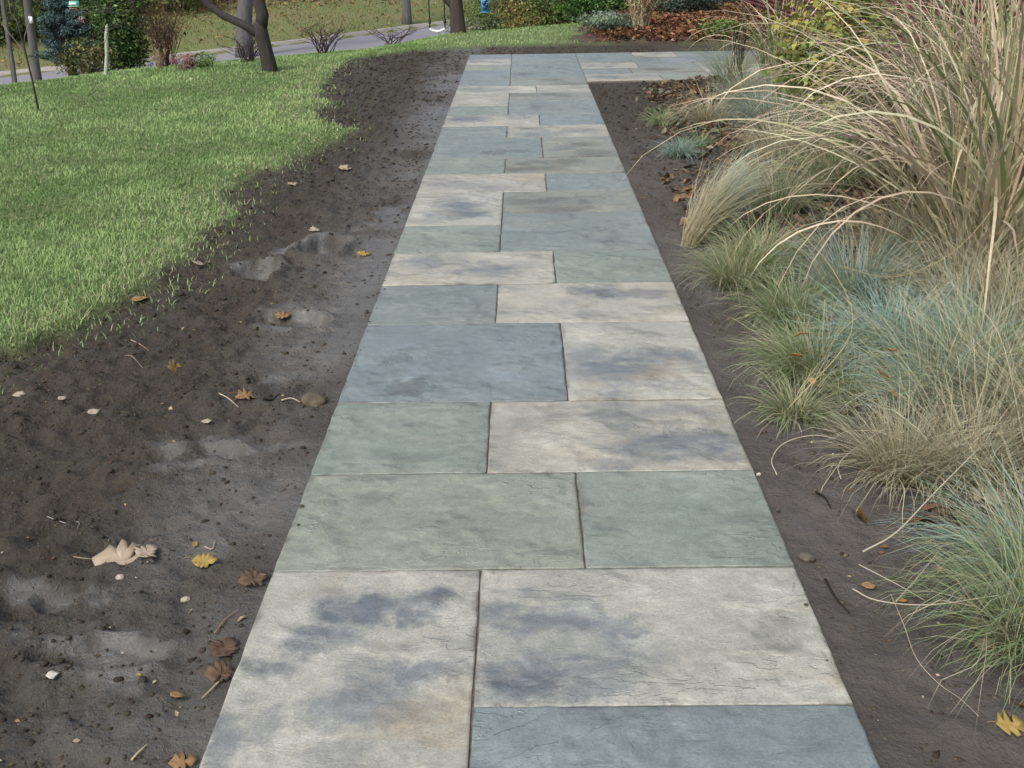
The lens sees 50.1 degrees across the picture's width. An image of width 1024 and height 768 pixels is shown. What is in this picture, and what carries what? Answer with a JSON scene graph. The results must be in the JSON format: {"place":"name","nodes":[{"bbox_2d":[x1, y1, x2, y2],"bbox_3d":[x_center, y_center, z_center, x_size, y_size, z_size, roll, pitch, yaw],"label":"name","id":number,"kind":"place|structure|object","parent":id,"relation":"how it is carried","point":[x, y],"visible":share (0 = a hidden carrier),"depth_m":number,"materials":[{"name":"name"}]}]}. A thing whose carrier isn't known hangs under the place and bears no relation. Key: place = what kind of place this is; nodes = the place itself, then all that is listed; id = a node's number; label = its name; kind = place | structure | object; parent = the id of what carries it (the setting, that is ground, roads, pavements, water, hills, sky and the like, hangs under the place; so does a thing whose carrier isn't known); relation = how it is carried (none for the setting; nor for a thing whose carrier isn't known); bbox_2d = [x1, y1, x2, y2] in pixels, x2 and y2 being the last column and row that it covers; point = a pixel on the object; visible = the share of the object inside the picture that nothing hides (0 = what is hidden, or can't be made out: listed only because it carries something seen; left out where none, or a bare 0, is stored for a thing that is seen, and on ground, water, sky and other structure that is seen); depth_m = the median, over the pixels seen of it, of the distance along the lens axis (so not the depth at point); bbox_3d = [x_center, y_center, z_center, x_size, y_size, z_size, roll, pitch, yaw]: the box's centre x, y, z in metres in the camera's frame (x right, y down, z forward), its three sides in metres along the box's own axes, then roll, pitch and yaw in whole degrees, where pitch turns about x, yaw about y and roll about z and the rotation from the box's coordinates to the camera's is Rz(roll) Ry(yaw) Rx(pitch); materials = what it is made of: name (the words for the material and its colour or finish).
{"place":"outdoors","nodes":[
{"label":"outdoors","id":0,"kind":"place"},
{"bbox_2d":[0,0,500,70],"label":"bank grass","id":1,"kind":"structure","parent":0,"point":[353,19],"depth_m":42.07,"materials":[{"name":"green plant"}]},
{"bbox_2d":[0,13,586,83],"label":"road","id":2,"kind":"structure","parent":0,"point":[362,42],"depth_m":36.51,"materials":[{"name":"asphalt"}]},
{"bbox_2d":[0,17,484,75],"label":"kerb","id":3,"kind":"structure","parent":2,"relation":"on","point":[278,43],"depth_m":37.28,"materials":[{"name":"concrete"}]},
{"bbox_2d":[0,22,602,401],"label":"lawn grass","id":4,"kind":"structure","parent":0,"point":[335,56],"depth_m":8.81,"materials":[{"name":"green plant"}]},
{"bbox_2d":[0,0,1023,767],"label":"ground","id":5,"kind":"structure","parent":0,"point":[138,634],"depth_m":4.12,"materials":[{"name":"soil"}]},
{"bbox_2d":[1,0,16,82],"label":"tree","id":6,"kind":"object","parent":5,"relation":"on","point":[13,67],"visible":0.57,"depth_m":22.33,"materials":[{"name":"grey plant"}]},
{"bbox_2d":[2,0,39,110],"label":"sapling","id":7,"kind":"object","parent":5,"relation":"on","point":[25,53],"visible":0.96,"depth_m":11.00,"materials":[{"name":"brown plant"}]},
{"bbox_2d":[0,0,53,41],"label":"undergrowth bush","id":8,"kind":"object","parent":5,"relation":"on","point":[15,26],"visible":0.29,"depth_m":36.31,"materials":[{"name":"green plant"}]},
{"bbox_2d":[0,0,60,46],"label":"undergrowth bush","id":9,"kind":"object","parent":5,"relation":"on","point":[20,3],"visible":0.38,"depth_m":35.74,"materials":[{"name":"green plant"}]},
{"bbox_2d":[23,0,41,81],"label":"tree","id":10,"kind":"object","parent":5,"relation":"on","point":[34,62],"visible":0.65,"depth_m":27.05,"materials":[{"name":"grey plant"}]},
{"bbox_2d":[18,0,94,31],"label":"undergrowth bush","id":11,"kind":"object","parent":5,"relation":"on","point":[77,8],"visible":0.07,"depth_m":37.85,"materials":[{"name":"green plant"}]},
{"bbox_2d":[27,0,100,76],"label":"blue spruce","id":12,"kind":"object","parent":5,"relation":"on","point":[66,21],"visible":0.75,"depth_m":17.03,"materials":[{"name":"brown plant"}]},
{"bbox_2d":[51,32,119,75],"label":"olive bush","id":13,"kind":"object","parent":5,"relation":"on","point":[84,64],"visible":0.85,"depth_m":16.50,"materials":[{"name":"green plant"}]},
{"bbox_2d":[104,25,108,73],"bbox_3d":[-5.376,-4.325,14.527,0.164,0.857,0.060,-1,23,1],"label":"wooden post","id":14,"kind":"object","parent":5,"relation":"on","point":[106,56],"visible":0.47,"depth_m":14.48,"materials":[{"name":"wood"}]},
{"bbox_2d":[73,539,153,565],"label":"fallen leaf","id":15,"kind":"object","parent":5,"relation":"on","point":[121,554],"visible":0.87,"depth_m":3.32,"materials":[{"name":"plant"}]},
{"bbox_2d":[78,0,162,71],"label":"evergreen bush","id":16,"kind":"object","parent":5,"relation":"on","point":[128,43],"visible":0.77,"depth_m":17.27,"materials":[{"name":"green plant"}]},
{"bbox_2d":[132,544,157,557],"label":"fallen leaf","id":17,"kind":"object","parent":5,"relation":"on","point":[148,550],"visible":1,"depth_m":3.33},
{"bbox_2d":[146,42,168,68],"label":"tan tuft","id":18,"kind":"object","parent":5,"relation":"on","point":[159,62],"visible":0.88,"depth_m":15.19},
{"bbox_2d":[124,0,196,67],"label":"twiggy red bush","id":19,"kind":"object","parent":5,"relation":"on","point":[168,39],"visible":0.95,"depth_m":15.61,"materials":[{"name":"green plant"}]},
{"bbox_2d":[162,751,196,767],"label":"fallen leaf","id":20,"kind":"object","parent":5,"relation":"on","point":[190,759],"visible":1,"depth_m":2.47,"materials":[{"name":"plant"}]},
{"bbox_2d":[141,0,218,13],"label":"undergrowth bush","id":21,"kind":"object","parent":5,"relation":"on","point":[165,2],"visible":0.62,"depth_m":42.74,"materials":[{"name":"brown plant"}]},
{"bbox_2d":[84,0,277,72],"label":"forked tree","id":22,"kind":"object","parent":5,"relation":"on","point":[258,30],"visible":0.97,"depth_m":13.94,"materials":[{"name":"brown plant"}]},
{"bbox_2d":[169,53,201,69],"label":"pink leaved plant","id":23,"kind":"object","parent":5,"relation":"on","point":[181,64],"visible":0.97,"depth_m":14.77,"materials":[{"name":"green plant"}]},
{"bbox_2d":[185,552,217,567],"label":"fallen leaf","id":24,"kind":"object","parent":5,"relation":"on","point":[202,560],"visible":1,"depth_m":3.30,"materials":[{"name":"plant"}]},
{"bbox_2d":[185,51,220,67],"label":"green plant","id":25,"kind":"object","parent":5,"relation":"on","point":[207,62],"visible":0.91,"depth_m":14.89,"materials":[{"name":"green plant"}]},
{"bbox_2d":[194,660,234,681],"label":"fallen leaf","id":26,"kind":"object","parent":5,"relation":"on","point":[215,671],"visible":1,"depth_m":2.77,"materials":[{"name":"plant"}]},
{"bbox_2d":[208,637,237,656],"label":"fallen leaf","id":27,"kind":"object","parent":5,"relation":"on","point":[226,647],"visible":1,"depth_m":2.87,"materials":[{"name":"plant"}]},
{"bbox_2d":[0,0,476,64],"bbox_3d":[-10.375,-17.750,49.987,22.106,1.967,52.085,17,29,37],"label":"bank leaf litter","id":28,"kind":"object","parent":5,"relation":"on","point":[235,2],"visible":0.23,"depth_m":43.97,"materials":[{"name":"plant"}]},
{"bbox_2d":[228,387,254,399],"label":"fallen leaf","id":29,"kind":"object","parent":5,"relation":"on","point":[244,394],"visible":1,"depth_m":4.38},
{"bbox_2d":[234,0,253,57],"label":"tree","id":30,"kind":"object","parent":5,"relation":"on","point":[244,10],"visible":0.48,"depth_m":33.95,"materials":[{"name":"grey plant"}]},
{"bbox_2d":[218,33,272,62],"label":"bare shrub","id":31,"kind":"object","parent":5,"relation":"on","point":[251,56],"visible":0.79,"depth_m":15.52,"materials":[{"name":"plant"}]},
{"bbox_2d":[229,568,267,585],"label":"fallen leaf","id":32,"kind":"object","parent":5,"relation":"on","point":[254,576],"visible":1,"depth_m":3.16,"materials":[{"name":"plant"}]},
{"bbox_2d":[301,390,326,406],"bbox_3d":[-0.795,0.066,4.376,0.098,0.072,0.117,-18,28,-35],"label":"stone","id":33,"kind":"object","parent":5,"relation":"on","point":[311,398],"visible":0.84,"depth_m":4.34,"materials":[{"name":"stone"}]},
{"bbox_2d":[296,19,346,53],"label":"bare shrub","id":34,"kind":"object","parent":5,"relation":"on","point":[326,46],"visible":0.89,"depth_m":16.89,"materials":[{"name":"plant"}]},
{"bbox_2d":[365,22,432,44],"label":"bare shrub","id":35,"kind":"object","parent":5,"relation":"on","point":[400,37],"visible":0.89,"depth_m":19.10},
{"bbox_2d":[402,0,412,24],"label":"tree","id":36,"kind":"object","parent":5,"relation":"on","point":[406,12],"visible":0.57,"depth_m":41.40,"materials":[{"name":"grey plant"}]},
{"bbox_2d":[443,0,465,33],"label":"swing tree","id":37,"kind":"object","parent":5,"relation":"on","point":[457,20],"visible":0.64,"depth_m":19.45,"materials":[{"name":"brown plant"}]},
{"bbox_2d":[431,0,522,34],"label":"shrub","id":38,"kind":"object","parent":5,"relation":"on","point":[467,18],"visible":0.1,"depth_m":33.86,"materials":[{"name":"green plant"}]},
{"bbox_2d":[447,0,536,31],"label":"shrub","id":39,"kind":"object","parent":5,"relation":"on","point":[482,16],"visible":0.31,"depth_m":25.61,"materials":[{"name":"green plant"}]},
{"bbox_2d":[0,44,1023,767],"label":"soil clods","id":40,"kind":"object","parent":5,"relation":"on","point":[202,650],"visible":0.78,"depth_m":4.91,"materials":[{"name":"soil"}]},
{"bbox_2d":[0,62,1023,765],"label":"leaf crumbs","id":41,"kind":"object","parent":5,"relation":"on","point":[194,544],"visible":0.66,"depth_m":3.38,"materials":[{"name":"plant"}]},
{"bbox_2d":[474,0,576,28],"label":"shrub","id":42,"kind":"object","parent":5,"relation":"on","point":[515,6],"visible":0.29,"depth_m":23.93,"materials":[{"name":"green plant"}]},
{"bbox_2d":[506,0,627,26],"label":"shrub","id":43,"kind":"object","parent":5,"relation":"on","point":[549,8],"visible":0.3,"depth_m":23.12,"materials":[{"name":"green plant"}]},
{"bbox_2d":[550,0,633,20],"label":"shrub","id":44,"kind":"object","parent":5,"relation":"on","point":[592,5],"visible":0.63,"depth_m":22.02,"materials":[{"name":"green plant"}]},
{"bbox_2d":[570,8,641,32],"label":"groundcover plant","id":45,"kind":"object","parent":5,"relation":"on","point":[604,19],"visible":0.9,"depth_m":17.84,"materials":[{"name":"green plant"}]},
{"bbox_2d":[624,0,667,27],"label":"tan stemmed shrub","id":46,"kind":"object","parent":5,"relation":"on","point":[641,12],"visible":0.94,"depth_m":17.68,"materials":[{"name":"beige plant"}]},
{"bbox_2d":[634,99,694,126],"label":"fescue clump","id":47,"kind":"object","parent":5,"relation":"on","point":[657,119],"visible":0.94,"depth_m":10.20,"materials":[{"name":"green plant"}]},
{"bbox_2d":[648,131,709,160],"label":"fescue clump","id":48,"kind":"object","parent":5,"relation":"on","point":[678,152],"visible":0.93,"depth_m":8.75,"materials":[{"name":"green plant"}]},
{"bbox_2d":[624,0,736,12],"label":"juniper","id":49,"kind":"object","parent":5,"relation":"on","point":[676,5],"visible":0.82,"depth_m":20.64,"materials":[{"name":"green plant"}]},
{"bbox_2d":[675,125,724,147],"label":"fescue clump","id":50,"kind":"object","parent":5,"relation":"on","point":[703,142],"visible":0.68,"depth_m":9.21,"materials":[{"name":"green plant"}]},
{"bbox_2d":[583,0,816,41],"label":"bed leaf litter","id":51,"kind":"object","parent":5,"relation":"on","point":[667,23],"visible":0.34,"depth_m":17.97,"materials":[{"name":"plant"}]},
{"bbox_2d":[649,66,759,130],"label":"fescue clump","id":52,"kind":"object","parent":5,"relation":"on","point":[707,115],"visible":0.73,"depth_m":9.97,"materials":[{"name":"green plant"}]},
{"bbox_2d":[695,15,739,37],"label":"green plant","id":53,"kind":"object","parent":5,"relation":"on","point":[720,26],"visible":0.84,"depth_m":16.76,"materials":[{"name":"green plant"}]},
{"bbox_2d":[649,11,788,86],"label":"fescue clump","id":54,"kind":"object","parent":5,"relation":"on","point":[718,75],"visible":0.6,"depth_m":12.04,"materials":[{"name":"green plant"}]},
{"bbox_2d":[656,217,808,304],"bbox_3d":[1.169,-0.638,5.643,0.904,0.519,0.912,-1,23,1],"label":"fescue clump","id":55,"kind":"object","parent":5,"relation":"on","point":[723,279],"visible":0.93,"depth_m":5.66,"materials":[{"name":"green plant"}]},
{"bbox_2d":[681,147,784,247],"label":"fescue clump","id":56,"kind":"object","parent":5,"relation":"on","point":[705,208],"visible":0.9,"depth_m":6.39,"materials":[{"name":"beige plant"}]},
{"bbox_2d":[731,16,751,84],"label":"dark stemmed perennial","id":57,"kind":"object","parent":5,"relation":"on","point":[739,55],"visible":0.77,"depth_m":12.10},
{"bbox_2d":[698,56,785,107],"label":"fescue clump","id":58,"kind":"object","parent":5,"relation":"on","point":[739,81],"visible":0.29,"depth_m":10.77,"materials":[{"name":"green plant"}]},
{"bbox_2d":[704,140,799,242],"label":"fescue clump","id":59,"kind":"object","parent":5,"relation":"on","point":[739,197],"visible":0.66,"depth_m":6.45,"materials":[{"name":"beige plant"}]},
{"bbox_2d":[714,48,801,113],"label":"fescue clump","id":60,"kind":"object","parent":5,"relation":"on","point":[743,83],"visible":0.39,"depth_m":10.41,"materials":[{"name":"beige plant"}]},
{"bbox_2d":[702,68,829,133],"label":"fescue clump","id":61,"kind":"object","parent":5,"relation":"on","point":[742,109],"visible":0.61,"depth_m":9.62,"materials":[{"name":"green plant"}]},
{"bbox_2d":[681,194,855,289],"bbox_3d":[1.345,-0.763,5.898,1.058,0.531,1.004,-12,25,-24],"label":"fescue clump","id":62,"kind":"object","parent":5,"relation":"on","point":[749,244],"visible":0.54,"depth_m":5.92,"materials":[{"name":"green plant"}]},
{"bbox_2d":[712,123,825,195],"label":"fescue clump","id":63,"kind":"object","parent":5,"relation":"on","point":[765,168],"visible":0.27,"depth_m":7.55,"materials":[{"name":"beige plant"}]},
{"bbox_2d":[700,125,858,224],"bbox_3d":[1.715,-1.325,6.948,1.191,0.670,1.154,-21,30,-39],"label":"fescue clump","id":64,"kind":"object","parent":5,"relation":"on","point":[788,206],"visible":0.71,"depth_m":6.97,"materials":[{"name":"green plant"}]},
{"bbox_2d":[709,87,854,162],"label":"fescue clump","id":65,"kind":"object","parent":5,"relation":"on","point":[769,139],"visible":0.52,"depth_m":8.48,"materials":[{"name":"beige plant"}]},
{"bbox_2d":[696,244,899,340],"bbox_3d":[1.325,-0.425,5.088,1.014,0.452,0.908,-1,23,1],"label":"fescue clump","id":66,"kind":"object","parent":5,"relation":"on","point":[783,303],"visible":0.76,"depth_m":5.10,"materials":[{"name":"green plant"}]},
{"bbox_2d":[727,350,870,442],"bbox_3d":[1.102,0.057,4.181,0.613,0.382,0.632,-1,23,1],"label":"fescue clump","id":67,"kind":"object","parent":5,"relation":"on","point":[788,413],"visible":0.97,"depth_m":4.19,"materials":[{"name":"green plant"}]},
{"bbox_2d":[797,551,814,562],"bbox_3d":[0.871,0.512,3.234,0.054,0.032,0.042,19,30,39],"label":"stone","id":68,"kind":"object","parent":5,"relation":"on","point":[806,556],"visible":1,"depth_m":3.22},
{"bbox_2d":[709,292,919,402],"bbox_3d":[1.300,-0.169,4.549,0.996,0.472,0.957,-1,23,1],"label":"fescue clump","id":69,"kind":"object","parent":5,"relation":"on","point":[788,365],"visible":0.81,"depth_m":4.54,"materials":[{"name":"green plant"}]},
{"bbox_2d":[756,77,882,152],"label":"fescue clump","id":70,"kind":"object","parent":5,"relation":"on","point":[824,127],"visible":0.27,"depth_m":8.79,"materials":[{"name":"green plant"}]},
{"bbox_2d":[787,231,852,409],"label":"grass stem","id":71,"kind":"object","parent":5,"relation":"on","point":[848,337],"visible":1,"depth_m":4.10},
{"bbox_2d":[765,67,879,114],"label":"fescue clump","id":72,"kind":"object","parent":5,"relation":"on","point":[788,88],"visible":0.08,"depth_m":10.19,"materials":[{"name":"green plant"}]},
{"bbox_2d":[622,0,1023,320],"bbox_3d":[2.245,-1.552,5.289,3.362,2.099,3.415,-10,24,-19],"label":"tall reed grass","id":73,"kind":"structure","parent":5,"relation":"on","point":[998,174],"depth_m":5.36,"materials":[{"name":"beige plant"}]},
{"bbox_2d":[752,114,905,193],"bbox_3d":[2.232,-1.621,7.418,1.287,0.756,1.340,-1,23,1],"label":"fescue clump","id":74,"kind":"object","parent":5,"relation":"on","point":[831,161],"visible":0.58,"depth_m":7.41,"materials":[{"name":"green plant"}]},
{"bbox_2d":[635,71,1023,706],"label":"border leaf litter","id":75,"kind":"object","parent":5,"relation":"on","point":[860,514],"visible":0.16,"depth_m":7.29,"materials":[{"name":"plant"}]},
{"bbox_2d":[760,0,900,121],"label":"leafy perennial","id":76,"kind":"object","parent":5,"relation":"on","point":[791,50],"visible":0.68,"depth_m":9.50,"materials":[{"name":"green plant"}]},
{"bbox_2d":[821,422,840,433],"bbox_3d":[1.191,0.164,4.079,0.077,0.038,0.065,-8,24,-17],"label":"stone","id":77,"kind":"object","parent":5,"relation":"on","point":[829,429],"visible":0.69,"depth_m":4.06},
{"bbox_2d":[799,0,905,107],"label":"leafy perennial","id":78,"kind":"object","parent":5,"relation":"on","point":[863,34],"visible":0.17,"depth_m":10.28,"materials":[{"name":"green plant"}]},
{"bbox_2d":[796,340,915,419],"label":"fescue clump","id":79,"kind":"object","parent":5,"relation":"on","point":[843,396],"visible":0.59,"depth_m":4.28,"materials":[{"name":"green plant"}]},
{"bbox_2d":[745,197,976,317],"bbox_3d":[1.663,-0.597,5.220,1.174,0.626,1.162,-1,23,1],"label":"fescue clump","id":80,"kind":"object","parent":5,"relation":"on","point":[860,282],"visible":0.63,"depth_m":5.23,"materials":[{"name":"green plant"}]},
{"bbox_2d":[739,0,1023,79],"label":"shrub","id":81,"kind":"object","parent":5,"relation":"on","point":[772,4],"depth_m":13.16,"materials":[{"name":"plant"}]},
{"bbox_2d":[765,258,1023,394],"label":"fescue clump","id":82,"kind":"object","parent":5,"relation":"on","point":[861,319],"visible":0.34,"depth_m":4.67,"materials":[{"name":"green plant"}]},
{"bbox_2d":[776,366,1023,526],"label":"fescue clump","id":83,"kind":"object","parent":5,"relation":"on","point":[884,464],"visible":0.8,"depth_m":3.68,"materials":[{"name":"beige plant"}]},
{"bbox_2d":[791,317,1023,530],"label":"fescue clump","id":84,"kind":"object","parent":5,"relation":"on","point":[963,478],"visible":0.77,"depth_m":3.64,"materials":[{"name":"beige plant"}]},
{"bbox_2d":[798,289,1023,446],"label":"fescue clump","id":85,"kind":"object","parent":5,"relation":"on","point":[890,395],"visible":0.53,"depth_m":4.09,"materials":[{"name":"green plant"}]},
{"bbox_2d":[800,164,1023,302],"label":"fescue clump","id":86,"kind":"object","parent":5,"relation":"on","point":[897,236],"visible":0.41,"depth_m":5.65,"materials":[{"name":"green plant"}]},
{"bbox_2d":[862,448,978,551],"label":"grass stem","id":87,"kind":"object","parent":5,"relation":"on","point":[894,533],"visible":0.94,"depth_m":3.27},
{"bbox_2d":[852,588,996,605],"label":"grass stem","id":88,"kind":"object","parent":5,"relation":"on","point":[911,604],"visible":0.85,"depth_m":2.93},
{"bbox_2d":[828,256,1023,448],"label":"fescue clump","id":89,"kind":"object","parent":5,"relation":"on","point":[1021,355],"visible":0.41,"depth_m":4.15,"materials":[{"name":"green plant"}]},
{"bbox_2d":[836,0,1016,104],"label":"shrub","id":90,"kind":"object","parent":5,"relation":"on","point":[909,24],"depth_m":9.89,"materials":[{"name":"beige plant"}]},
{"bbox_2d":[831,250,1023,405],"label":"fescue clump","id":91,"kind":"object","parent":5,"relation":"on","point":[951,330],"visible":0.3,"depth_m":4.45,"materials":[{"name":"green plant"}]},
{"bbox_2d":[891,595,976,714],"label":"grass stem","id":92,"kind":"object","parent":5,"relation":"on","point":[917,659],"visible":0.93,"depth_m":2.77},
{"bbox_2d":[846,190,1023,330],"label":"fescue clump","id":93,"kind":"object","parent":5,"relation":"on","point":[965,275],"visible":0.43,"depth_m":5.05,"materials":[{"name":"green plant"}]},
{"bbox_2d":[850,472,1023,730],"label":"fescue clump","id":94,"kind":"object","parent":5,"relation":"on","point":[1002,597],"visible":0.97,"depth_m":2.85,"materials":[{"name":"green plant"}]},
{"bbox_2d":[862,413,1023,654],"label":"fescue clump","id":95,"kind":"object","parent":5,"relation":"on","point":[995,536],"visible":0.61,"depth_m":3.15,"materials":[{"name":"green plant"}]},
{"bbox_2d":[881,217,1023,347],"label":"fescue clump","id":96,"kind":"object","parent":5,"relation":"on","point":[1003,306],"visible":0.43,"depth_m":4.78,"materials":[{"name":"green plant"}]},
{"bbox_2d":[892,293,1023,498],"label":"fescue clump","id":97,"kind":"object","parent":5,"relation":"on","point":[1010,433],"visible":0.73,"depth_m":3.75,"materials":[{"name":"green plant"}]},
{"bbox_2d":[967,483,1007,505],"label":"fallen leaf","id":98,"kind":"object","parent":5,"relation":"on","point":[987,493],"visible":0.49,"depth_m":3.55,"materials":[{"name":"plant"}]},
{"bbox_2d":[987,710,1023,736],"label":"fallen leaf","id":99,"kind":"object","parent":5,"relation":"on","point":[1007,724],"visible":0.99,"depth_m":2.54,"materials":[{"name":"plant"}]},
{"bbox_2d":[199,49,884,767],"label":"stone path","id":100,"kind":"structure","parent":0,"point":[537,527],"depth_m":3.43,"materials":[{"name":"stone"}]},
{"bbox_2d":[687,0,830,77],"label":"tall reed grass","id":101,"kind":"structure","parent":0,"point":[771,45],"depth_m":12.45,"materials":[{"name":"beige plant"}]},
{"bbox_2d":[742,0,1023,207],"bbox_3d":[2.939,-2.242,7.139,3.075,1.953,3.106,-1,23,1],"label":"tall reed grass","id":102,"kind":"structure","parent":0,"point":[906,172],"depth_m":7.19,"materials":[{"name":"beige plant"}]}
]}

